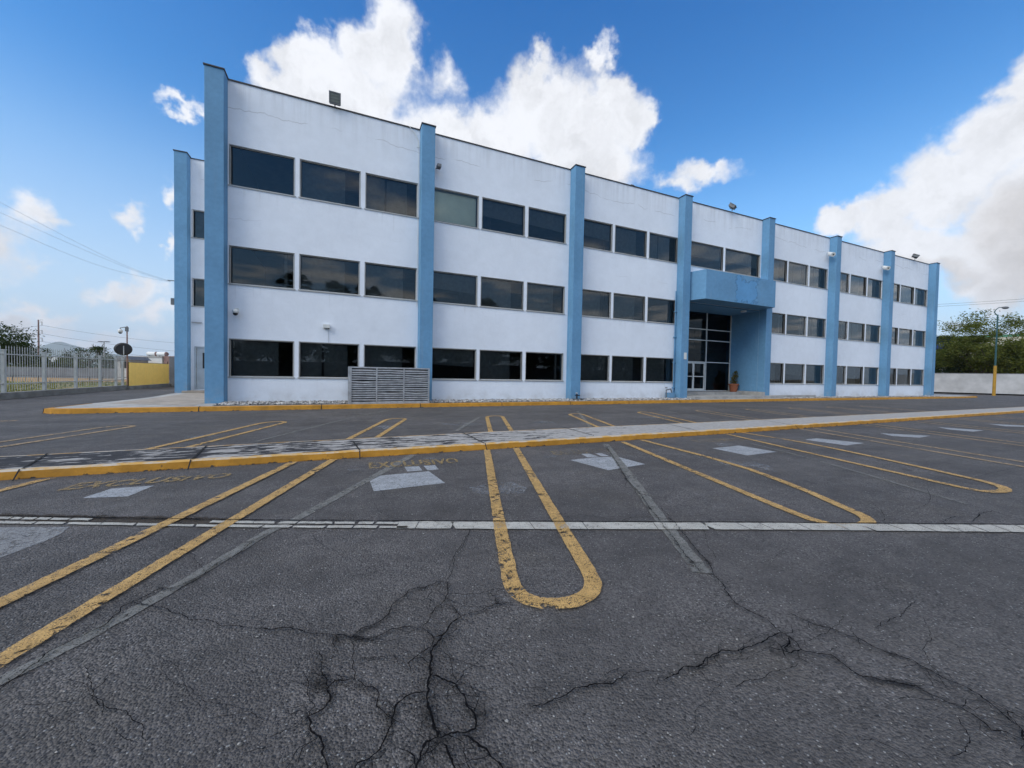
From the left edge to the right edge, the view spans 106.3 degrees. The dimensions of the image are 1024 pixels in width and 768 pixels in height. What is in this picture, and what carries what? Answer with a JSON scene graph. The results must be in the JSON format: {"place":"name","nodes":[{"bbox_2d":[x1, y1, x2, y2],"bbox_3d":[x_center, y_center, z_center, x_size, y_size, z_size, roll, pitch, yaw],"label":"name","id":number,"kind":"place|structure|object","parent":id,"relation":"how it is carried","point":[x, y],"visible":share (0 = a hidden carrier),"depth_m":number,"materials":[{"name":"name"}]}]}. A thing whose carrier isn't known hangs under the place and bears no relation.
{"place":"outdoors","nodes":[
{"label":"outdoors","id":0,"kind":"place"},
{"bbox_2d":[0,380,125,391],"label":"lawn","id":1,"kind":"structure","parent":0,"point":[67,386],"depth_m":25.62,"materials":[{"name":"plant"}]},
{"bbox_2d":[114,343,132,356],"bbox_3d":[-23.906,-1.139,23.615,0.814,2.790,0.172,0,2,-39],"label":"traffic mirror","id":2,"kind":"object","parent":1,"relation":"on","point":[122,349],"visible":0.79,"depth_m":23.54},
{"bbox_2d":[118,326,128,384],"bbox_3d":[-24.270,-1.681,23.981,0.739,3.844,0.238,1,1,14],"label":"camera pole","id":3,"kind":"object","parent":1,"relation":"on","point":[120,330],"visible":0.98,"depth_m":23.94,"materials":[{"name":"white metal"}]},
{"bbox_2d":[7,377,125,381],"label":"dirt path","id":4,"kind":"structure","parent":0,"point":[59,379],"depth_m":37.59,"materials":[{"name":"beige soil"}]},
{"bbox_2d":[10,375,125,380],"bbox_3d":[-40.144,-0.480,32.992,14.334,0.470,0.040,1,1,0],"label":"dark railing","id":5,"kind":"object","parent":4,"relation":"on","point":[64,376],"visible":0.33,"depth_m":32.97,"materials":[{"name":"black metal"}]},
{"bbox_2d":[117,356,150,378],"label":"guard hut","id":6,"kind":"object","parent":4,"relation":"on","point":[138,359],"visible":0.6,"depth_m":40.99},
{"bbox_2d":[21,342,125,366],"bbox_3d":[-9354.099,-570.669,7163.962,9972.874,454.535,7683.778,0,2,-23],"label":"hills","id":7,"kind":"structure","parent":0,"point":[56,346],"depth_m":6688.36,"materials":[{"name":"green plant"}]},
{"bbox_2d":[134,356,173,363],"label":"store building","id":8,"kind":"structure","parent":0,"point":[159,359],"depth_m":43.94,"materials":[{"name":"white paint"}]},
{"bbox_2d":[146,352,156,355],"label":"water drum","id":9,"kind":"object","parent":8,"relation":"on","point":[150,353],"visible":0.71,"depth_m":44.78,"materials":[{"name":"white plastic"}]},
{"bbox_2d":[156,352,168,355],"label":"water drum","id":10,"kind":"object","parent":8,"relation":"on","point":[162,353],"visible":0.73,"depth_m":44.80,"materials":[{"name":"white plastic"}]},
{"bbox_2d":[43,393,976,413],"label":"sidewalk","id":11,"kind":"structure","parent":0,"point":[184,402],"depth_m":13.40,"materials":[{"name":"concrete"}]},
{"bbox_2d":[348,366,429,403],"bbox_3d":[-4.714,0.034,14.642,2.840,1.320,1.482,0,2,-23],"label":"louvred screen","id":12,"kind":"object","parent":11,"relation":"on","point":[380,385],"visible":1,"depth_m":13.98,"materials":[{"name":"grey metal"}]},
{"bbox_2d":[214,395,943,405],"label":"pebbles","id":13,"kind":"object","parent":11,"relation":"on","point":[247,402],"visible":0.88,"depth_m":16.39,"materials":[{"name":"gravel"}]},
{"bbox_2d":[665,387,674,397],"bbox_3d":[8.613,0.478,21.073,0.590,0.615,0.250,0,2,-23],"label":"valve box","id":14,"kind":"object","parent":11,"relation":"on","point":[670,395],"visible":0.92,"depth_m":20.97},
{"bbox_2d":[1,453,1021,767],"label":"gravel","id":15,"kind":"structure","parent":0,"point":[509,657],"depth_m":1.63,"materials":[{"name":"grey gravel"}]},
{"bbox_2d":[0,386,1023,767],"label":"parking lot","id":16,"kind":"structure","parent":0,"point":[162,610],"depth_m":2.24,"materials":[{"name":"grey asphalt"}]},
{"bbox_2d":[0,346,127,399],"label":"perimeter fence","id":17,"kind":"object","parent":16,"relation":"on","point":[5,394],"visible":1,"depth_m":16.95,"materials":[{"name":"metal"}]},
{"bbox_2d":[127,362,170,389],"bbox_3d":[-23.363,-0.628,24.840,0.250,1.770,5.550,0,2,-23],"label":"yellow hoarding","id":18,"kind":"object","parent":16,"relation":"on","point":[145,375],"visible":0.98,"depth_m":24.31,"materials":[{"name":"concrete"}]},
{"bbox_2d":[169,357,174,385],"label":"dark end wall","id":19,"kind":"structure","parent":16,"relation":"on","point":[171,372],"depth_m":27.52,"materials":[{"name":"grey concrete"}]},
{"bbox_2d":[168,62,939,403],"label":"office building","id":20,"kind":"structure","parent":16,"relation":"on","point":[468,270],"depth_m":17.48,"materials":[{"name":"paint"}]},
{"bbox_2d":[0,202,170,281],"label":"power cable","id":21,"kind":"object","parent":20,"relation":"attached to","point":[93,250],"visible":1,"depth_m":13.75,"materials":[{"name":"black rubber"}]},
{"bbox_2d":[3,226,167,281],"bbox_3d":[-15.941,-5.027,13.297,0.866,1.550,7.375,2,2,21],"label":"power cable","id":22,"kind":"object","parent":20,"relation":"attached to","point":[79,258],"visible":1,"depth_m":13.57,"materials":[{"name":"black rubber"}]},
{"bbox_2d":[2,213,169,281],"bbox_3d":[-15.706,-5.381,13.203,1.372,2.160,7.365,2,2,21],"label":"power cable","id":23,"kind":"object","parent":20,"relation":"attached to","point":[71,244],"visible":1,"depth_m":13.22,"materials":[{"name":"black rubber"}]},
{"bbox_2d":[191,209,203,239],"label":"window","id":24,"kind":"structure","parent":20,"relation":"in","point":[198,215],"depth_m":18.47,"materials":[{"name":"glass"}]},
{"bbox_2d":[191,278,203,307],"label":"window","id":25,"kind":"structure","parent":20,"relation":"in","point":[198,284],"depth_m":18.54,"materials":[{"name":"glass"}]},
{"bbox_2d":[194,346,204,388],"bbox_3d":[-14.883,-0.786,18.742,0.950,2.060,0.130,0,2,-23],"label":"side door","id":26,"kind":"structure","parent":20,"relation":"in","point":[198,350],"depth_m":18.61,"materials":[{"name":"white metal"}]},
{"bbox_2d":[232,308,238,315],"bbox_3d":[-9.541,-2.501,13.262,0.190,0.285,0.272,0,2,-23],"label":"security camera","id":27,"kind":"object","parent":20,"relation":"attached to","point":[235,311],"visible":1,"depth_m":13.18,"materials":[{"name":"white plastic"}]},
{"bbox_2d":[228,338,294,377],"bbox_3d":[-8.936,-0.896,13.762,2.050,1.370,0.130,0,2,-23],"label":"window","id":28,"kind":"structure","parent":20,"relation":"in","point":[248,358],"depth_m":13.77,"materials":[{"name":"glass"}]},
{"bbox_2d":[228,245,295,289],"bbox_3d":[-8.876,-4.115,13.683,2.050,1.350,0.130,0,2,-23],"label":"window","id":29,"kind":"structure","parent":20,"relation":"in","point":[255,267],"depth_m":13.70,"materials":[{"name":"glass"}]},
{"bbox_2d":[228,144,295,196],"bbox_3d":[-8.812,-7.518,13.600,2.050,1.420,0.130,0,2,-23],"label":"window","id":30,"kind":"structure","parent":20,"relation":"in","point":[252,169],"depth_m":13.61,"materials":[{"name":"glass"}]},
{"bbox_2d":[323,324,329,342],"bbox_3d":[-6.979,-1.899,14.444,0.230,0.670,0.148,0,2,-23],"label":"wall light","id":31,"kind":"object","parent":20,"relation":"attached to","point":[326,326],"visible":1,"depth_m":14.40,"materials":[{"name":"white plastic"}]},
{"bbox_2d":[297,341,358,378],"bbox_3d":[-6.936,-0.880,14.616,2.140,1.370,0.130,0,2,-23],"label":"window","id":32,"kind":"structure","parent":20,"relation":"in","point":[317,360],"depth_m":14.61,"materials":[{"name":"glass"}]},
{"bbox_2d":[298,254,360,295],"bbox_3d":[-6.876,-4.099,14.538,2.140,1.350,0.130,0,2,-23],"label":"window","id":33,"kind":"structure","parent":20,"relation":"in","point":[320,274],"depth_m":14.55,"materials":[{"name":"glass"}]},
{"bbox_2d":[298,159,360,208],"bbox_3d":[-6.812,-7.502,14.454,2.140,1.420,0.130,0,2,-23],"label":"window","id":34,"kind":"structure","parent":20,"relation":"in","point":[320,182],"depth_m":14.47,"materials":[{"name":"glass"}]},
{"bbox_2d":[329,90,340,106],"bbox_3d":[-6.573,-10.550,14.259,0.400,0.467,0.226,0,2,-23],"label":"floodlight","id":35,"kind":"object","parent":20,"relation":"attached to","point":[334,98],"visible":1,"depth_m":14.21,"materials":[{"name":"grey metal"}]},
{"bbox_2d":[364,344,415,367],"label":"window","id":36,"kind":"structure","parent":20,"relation":"in","point":[374,355],"depth_m":15.50,"materials":[{"name":"glass"}]},
{"bbox_2d":[363,262,417,300],"bbox_3d":[-4.844,-4.082,15.406,2.080,1.350,0.130,0,2,-23],"label":"window","id":37,"kind":"structure","parent":20,"relation":"in","point":[386,281],"depth_m":15.43,"materials":[{"name":"glass"}]},
{"bbox_2d":[364,172,418,218],"bbox_3d":[-4.780,-7.485,15.323,2.080,1.420,0.130,0,2,-23],"label":"window","id":38,"kind":"structure","parent":20,"relation":"in","point":[382,194],"depth_m":15.34,"materials":[{"name":"glass"}]},
{"bbox_2d":[432,347,476,380],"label":"window","id":39,"kind":"structure","parent":20,"relation":"in","point":[447,363],"depth_m":16.55,"materials":[{"name":"glass"}]},
{"bbox_2d":[433,270,477,306],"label":"window","id":40,"kind":"structure","parent":20,"relation":"in","point":[448,287],"depth_m":16.47,"materials":[{"name":"glass"}]},
{"bbox_2d":[434,187,478,228],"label":"window","id":41,"kind":"structure","parent":20,"relation":"in","point":[453,209],"depth_m":16.49,"materials":[{"name":"glass"}]},
{"bbox_2d":[478,350,522,380],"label":"window","id":42,"kind":"structure","parent":20,"relation":"in","point":[494,365],"depth_m":17.39,"materials":[{"name":"glass"}]},
{"bbox_2d":[480,276,523,310],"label":"window","id":43,"kind":"structure","parent":20,"relation":"in","point":[497,293],"depth_m":17.32,"materials":[{"name":"glass"}]},
{"bbox_2d":[481,197,525,236],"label":"window","id":44,"kind":"structure","parent":20,"relation":"in","point":[497,216],"depth_m":17.24,"materials":[{"name":"glass"}]},
{"bbox_2d":[524,352,563,381],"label":"window","id":45,"kind":"structure","parent":20,"relation":"in","point":[539,366],"depth_m":18.27,"materials":[{"name":"glass"}]},
{"bbox_2d":[526,282,564,314],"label":"window","id":46,"kind":"structure","parent":20,"relation":"in","point":[541,298],"depth_m":18.19,"materials":[{"name":"glass"}]},
{"bbox_2d":[527,206,566,243],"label":"window","id":47,"kind":"structure","parent":20,"relation":"in","point":[544,225],"depth_m":18.11,"materials":[{"name":"glass"}]},
{"bbox_2d":[580,354,609,381],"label":"window","id":48,"kind":"structure","parent":20,"relation":"in","point":[594,368],"depth_m":19.41,"materials":[{"name":"glass"}]},
{"bbox_2d":[582,289,610,318],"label":"window","id":49,"kind":"structure","parent":20,"relation":"in","point":[595,303],"depth_m":19.34,"materials":[{"name":"glass"}]},
{"bbox_2d":[584,218,612,251],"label":"window","id":50,"kind":"structure","parent":20,"relation":"in","point":[598,235],"depth_m":19.26,"materials":[{"name":"glass"}]},
{"bbox_2d":[611,355,643,382],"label":"window","id":51,"kind":"structure","parent":20,"relation":"in","point":[624,368],"depth_m":20.22,"materials":[{"name":"glass"}]},
{"bbox_2d":[612,293,644,321],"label":"window","id":52,"kind":"structure","parent":20,"relation":"in","point":[628,307],"depth_m":20.13,"materials":[{"name":"glass"}]},
{"bbox_2d":[614,225,646,257],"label":"window","id":53,"kind":"structure","parent":20,"relation":"in","point":[632,242],"depth_m":20.06,"materials":[{"name":"glass"}]},
{"bbox_2d":[645,357,673,382],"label":"window","id":54,"kind":"structure","parent":20,"relation":"in","point":[658,370],"depth_m":21.07,"materials":[{"name":"glass"}]},
{"bbox_2d":[647,297,674,324],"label":"window","id":55,"kind":"structure","parent":20,"relation":"in","point":[659,310],"depth_m":20.99,"materials":[{"name":"glass"}]},
{"bbox_2d":[648,232,677,263],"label":"window","id":56,"kind":"structure","parent":20,"relation":"in","point":[661,248],"depth_m":20.92,"materials":[{"name":"glass"}]},
{"bbox_2d":[687,362,693,389],"bbox_3d":[11.115,-0.498,24.334,1.000,1.780,0.122,0,2,-23],"label":"door leaf","id":57,"kind":"structure","parent":20,"relation":"in","point":[690,364],"depth_m":24.46,"materials":[{"name":"white metal"}]},
{"bbox_2d":[693,362,704,389],"bbox_3d":[12.035,-0.491,24.727,0.980,1.780,0.122,0,2,-23],"label":"door leaf","id":58,"kind":"structure","parent":20,"relation":"in","point":[698,368],"depth_m":24.75,"materials":[{"name":"white metal"}]},
{"bbox_2d":[691,241,723,271],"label":"window","id":59,"kind":"structure","parent":20,"relation":"in","point":[707,256],"depth_m":22.22,"materials":[{"name":"glass"}]},
{"bbox_2d":[729,202,736,210],"bbox_3d":[12.986,-10.418,22.602,0.393,0.465,0.437,2,2,37],"label":"floodlight","id":60,"kind":"object","parent":20,"relation":"on","point":[732,206],"visible":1,"depth_m":22.50,"materials":[{"name":"grey metal"}]},
{"bbox_2d":[728,370,738,391],"bbox_3d":[14.561,-0.193,25.201,0.650,1.416,0.626,0,2,-23],"label":"potted plant","id":61,"kind":"object","parent":20,"relation":"on","point":[733,387],"visible":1,"depth_m":25.11,"materials":[{"name":"green plant"}]},
{"bbox_2d":[724,248,759,277],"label":"window","id":62,"kind":"structure","parent":20,"relation":"in","point":[736,261],"depth_m":23.42,"materials":[{"name":"glass"}]},
{"bbox_2d":[770,363,783,383],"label":"window","id":63,"kind":"structure","parent":20,"relation":"in","point":[776,369],"depth_m":24.99,"materials":[{"name":"glass"}]},
{"bbox_2d":[772,312,785,334],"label":"window","id":64,"kind":"structure","parent":20,"relation":"in","point":[778,321],"depth_m":24.90,"materials":[{"name":"glass"}]},
{"bbox_2d":[773,258,786,282],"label":"window","id":65,"kind":"structure","parent":20,"relation":"in","point":[780,267],"depth_m":24.81,"materials":[{"name":"glass"}]},
{"bbox_2d":[784,363,804,383],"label":"window","id":66,"kind":"structure","parent":20,"relation":"in","point":[794,374],"depth_m":25.70,"materials":[{"name":"glass"}]},
{"bbox_2d":[786,314,806,336],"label":"window","id":67,"kind":"structure","parent":20,"relation":"in","point":[796,324],"depth_m":25.61,"materials":[{"name":"glass"}]},
{"bbox_2d":[788,261,808,285],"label":"window","id":68,"kind":"structure","parent":20,"relation":"in","point":[797,273],"depth_m":25.53,"materials":[{"name":"glass"}]},
{"bbox_2d":[806,364,823,384],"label":"window","id":69,"kind":"structure","parent":20,"relation":"in","point":[814,373],"depth_m":26.60,"materials":[{"name":"glass"}]},
{"bbox_2d":[807,317,825,337],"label":"window","id":70,"kind":"structure","parent":20,"relation":"in","point":[816,326],"depth_m":26.50,"materials":[{"name":"glass"}]},
{"bbox_2d":[809,266,827,289],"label":"window","id":71,"kind":"structure","parent":20,"relation":"in","point":[818,277],"depth_m":26.41,"materials":[{"name":"glass"}]},
{"bbox_2d":[827,252,835,256],"bbox_3d":[21.814,-8.886,26.270,0.289,0.462,0.570,1,1,5],"label":"security camera","id":72,"kind":"object","parent":20,"relation":"attached to","point":[832,254],"visible":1,"depth_m":26.08,"materials":[{"name":"white plastic"}]},
{"bbox_2d":[836,366,845,384],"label":"window","id":73,"kind":"structure","parent":20,"relation":"in","point":[841,375],"depth_m":27.81,"materials":[{"name":"glass"}]},
{"bbox_2d":[838,321,847,339],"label":"window","id":74,"kind":"structure","parent":20,"relation":"in","point":[843,325],"depth_m":27.71,"materials":[{"name":"glass"}]},
{"bbox_2d":[840,272,849,293],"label":"window","id":75,"kind":"structure","parent":20,"relation":"in","point":[844,282],"depth_m":27.65,"materials":[{"name":"glass"}]},
{"bbox_2d":[846,366,862,384],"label":"window","id":76,"kind":"structure","parent":20,"relation":"in","point":[854,373],"depth_m":28.48,"materials":[{"name":"glass"}]},
{"bbox_2d":[848,322,864,341],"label":"window","id":77,"kind":"structure","parent":20,"relation":"in","point":[856,332],"depth_m":28.40,"materials":[{"name":"glass"}]},
{"bbox_2d":[850,274,866,296],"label":"window","id":78,"kind":"structure","parent":20,"relation":"in","point":[857,283],"depth_m":28.32,"materials":[{"name":"glass"}]},
{"bbox_2d":[864,367,878,384],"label":"window","id":79,"kind":"structure","parent":20,"relation":"in","point":[871,375],"depth_m":29.36,"materials":[{"name":"glass"}]},
{"bbox_2d":[865,324,880,342],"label":"window","id":80,"kind":"structure","parent":20,"relation":"in","point":[872,331],"depth_m":29.27,"materials":[{"name":"glass"}]},
{"bbox_2d":[867,278,882,298],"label":"window","id":81,"kind":"structure","parent":20,"relation":"in","point":[874,290],"depth_m":29.19,"materials":[{"name":"glass"}]},
{"bbox_2d":[882,266,890,269],"bbox_3d":[28.231,-8.783,29.014,0.290,0.462,0.570,1,1,5],"label":"security camera","id":82,"kind":"object","parent":20,"relation":"attached to","point":[886,267],"visible":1,"depth_m":28.84,"materials":[{"name":"white plastic"}]},
{"bbox_2d":[890,368,896,384],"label":"window","id":83,"kind":"structure","parent":20,"relation":"in","point":[892,370],"depth_m":30.61,"materials":[{"name":"glass"}]},
{"bbox_2d":[891,327,897,344],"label":"window","id":84,"kind":"structure","parent":20,"relation":"in","point":[894,341],"depth_m":30.51,"materials":[{"name":"glass"}]},
{"bbox_2d":[893,283,899,301],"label":"window","id":85,"kind":"structure","parent":20,"relation":"in","point":[896,295],"depth_m":30.42,"materials":[{"name":"glass"}]},
{"bbox_2d":[897,368,910,385],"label":"window","id":86,"kind":"structure","parent":20,"relation":"in","point":[903,375],"depth_m":31.24,"materials":[{"name":"glass"}]},
{"bbox_2d":[898,328,911,345],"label":"window","id":87,"kind":"structure","parent":20,"relation":"in","point":[905,335],"depth_m":31.14,"materials":[{"name":"glass"}]},
{"bbox_2d":[900,285,913,304],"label":"window","id":88,"kind":"structure","parent":20,"relation":"in","point":[906,296],"depth_m":31.07,"materials":[{"name":"glass"}]},
{"bbox_2d":[911,369,923,385],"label":"window","id":89,"kind":"structure","parent":20,"relation":"in","point":[917,375],"depth_m":32.10,"materials":[{"name":"glass"}]},
{"bbox_2d":[913,330,925,346],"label":"window","id":90,"kind":"structure","parent":20,"relation":"in","point":[918,336],"depth_m":32.04,"materials":[{"name":"glass"}]},
{"bbox_2d":[914,288,927,306],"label":"window","id":91,"kind":"structure","parent":20,"relation":"in","point":[920,295],"depth_m":31.95,"materials":[{"name":"glass"}]},
{"bbox_2d":[934,373,1023,395],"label":"boundary wall","id":92,"kind":"structure","parent":16,"relation":"on","point":[977,383],"depth_m":43.96,"materials":[{"name":"concrete"}]},
{"bbox_2d":[992,306,1008,395],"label":"street lamp","id":93,"kind":"object","parent":16,"relation":"on","point":[995,375],"visible":1,"depth_m":40.38,"materials":[{"name":"metal"}]},
{"bbox_2d":[0,407,1023,480],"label":"median pavement","id":94,"kind":"structure","parent":0,"point":[12,468],"depth_m":6.21,"materials":[{"name":"grey concrete"}]},
{"bbox_2d":[0,0,1023,355],"label":"sky","id":95,"kind":"structure","parent":0,"point":[881,125],"materials":[{"name":"blue"}]},
{"label":"ground","id":96,"kind":"structure","parent":0,"visible":0},
{"bbox_2d":[7,356,41,366],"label":"bush","id":97,"kind":"object","parent":96,"relation":"on","point":[23,364],"visible":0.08,"depth_m":65.00,"materials":[{"name":"green plant"}]},
{"bbox_2d":[0,321,51,366],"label":"broad tree","id":98,"kind":"object","parent":96,"relation":"on","point":[25,339],"visible":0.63,"depth_m":60.06,"materials":[{"name":"green plant"}]},
{"bbox_2d":[38,320,42,354],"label":"power pole","id":99,"kind":"object","parent":96,"relation":"on","point":[39,335],"visible":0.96,"depth_m":119.60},
{"bbox_2d":[11,325,170,342],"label":"overhead wire","id":100,"kind":"object","parent":99,"relation":"hanging from","point":[86,332],"visible":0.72,"depth_m":126.26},
{"bbox_2d":[30,354,85,367],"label":"bush","id":101,"kind":"object","parent":96,"relation":"on","point":[51,364],"visible":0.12,"depth_m":64.70,"materials":[{"name":"green plant"}]},
{"bbox_2d":[7,367,113,378],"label":"boundary wall","id":102,"kind":"structure","parent":96,"relation":"on","point":[66,372],"depth_m":42.98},
{"bbox_2d":[50,357,87,367],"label":"bush","id":103,"kind":"object","parent":96,"relation":"on","point":[65,363],"visible":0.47,"depth_m":63.02,"materials":[{"name":"green plant"}]},
{"bbox_2d":[58,344,116,367],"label":"broad tree","id":104,"kind":"object","parent":96,"relation":"on","point":[98,349],"visible":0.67,"depth_m":61.53,"materials":[{"name":"green plant"}]},
{"bbox_2d":[89,355,113,368],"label":"broad tree","id":105,"kind":"object","parent":96,"relation":"on","point":[112,367],"visible":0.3,"depth_m":59.12,"materials":[{"name":"green plant"}]},
{"bbox_2d":[936,336,953,372],"bbox_3d":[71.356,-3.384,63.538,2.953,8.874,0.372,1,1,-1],"label":"tree","id":106,"kind":"object","parent":96,"relation":"on","point":[943,343],"visible":0.22,"depth_m":63.29,"materials":[{"name":"green plant"}]},
{"bbox_2d":[935,355,987,373],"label":"mesquite tree","id":107,"kind":"object","parent":96,"relation":"on","point":[948,369],"visible":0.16,"depth_m":62.20,"materials":[{"name":"green plant"}]},
{"bbox_2d":[935,308,1023,372],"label":"mesquite tree","id":108,"kind":"object","parent":96,"relation":"on","point":[971,344],"visible":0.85,"depth_m":58.21,"materials":[{"name":"green plant"}]},
{"bbox_2d":[954,334,1023,344],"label":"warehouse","id":109,"kind":"structure","parent":96,"relation":"on","point":[1009,336],"depth_m":91.19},
{"bbox_2d":[965,338,1023,373],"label":"mesquite tree","id":110,"kind":"object","parent":96,"relation":"on","point":[1011,369],"visible":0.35,"depth_m":55.86,"materials":[{"name":"green plant"}]}
]}

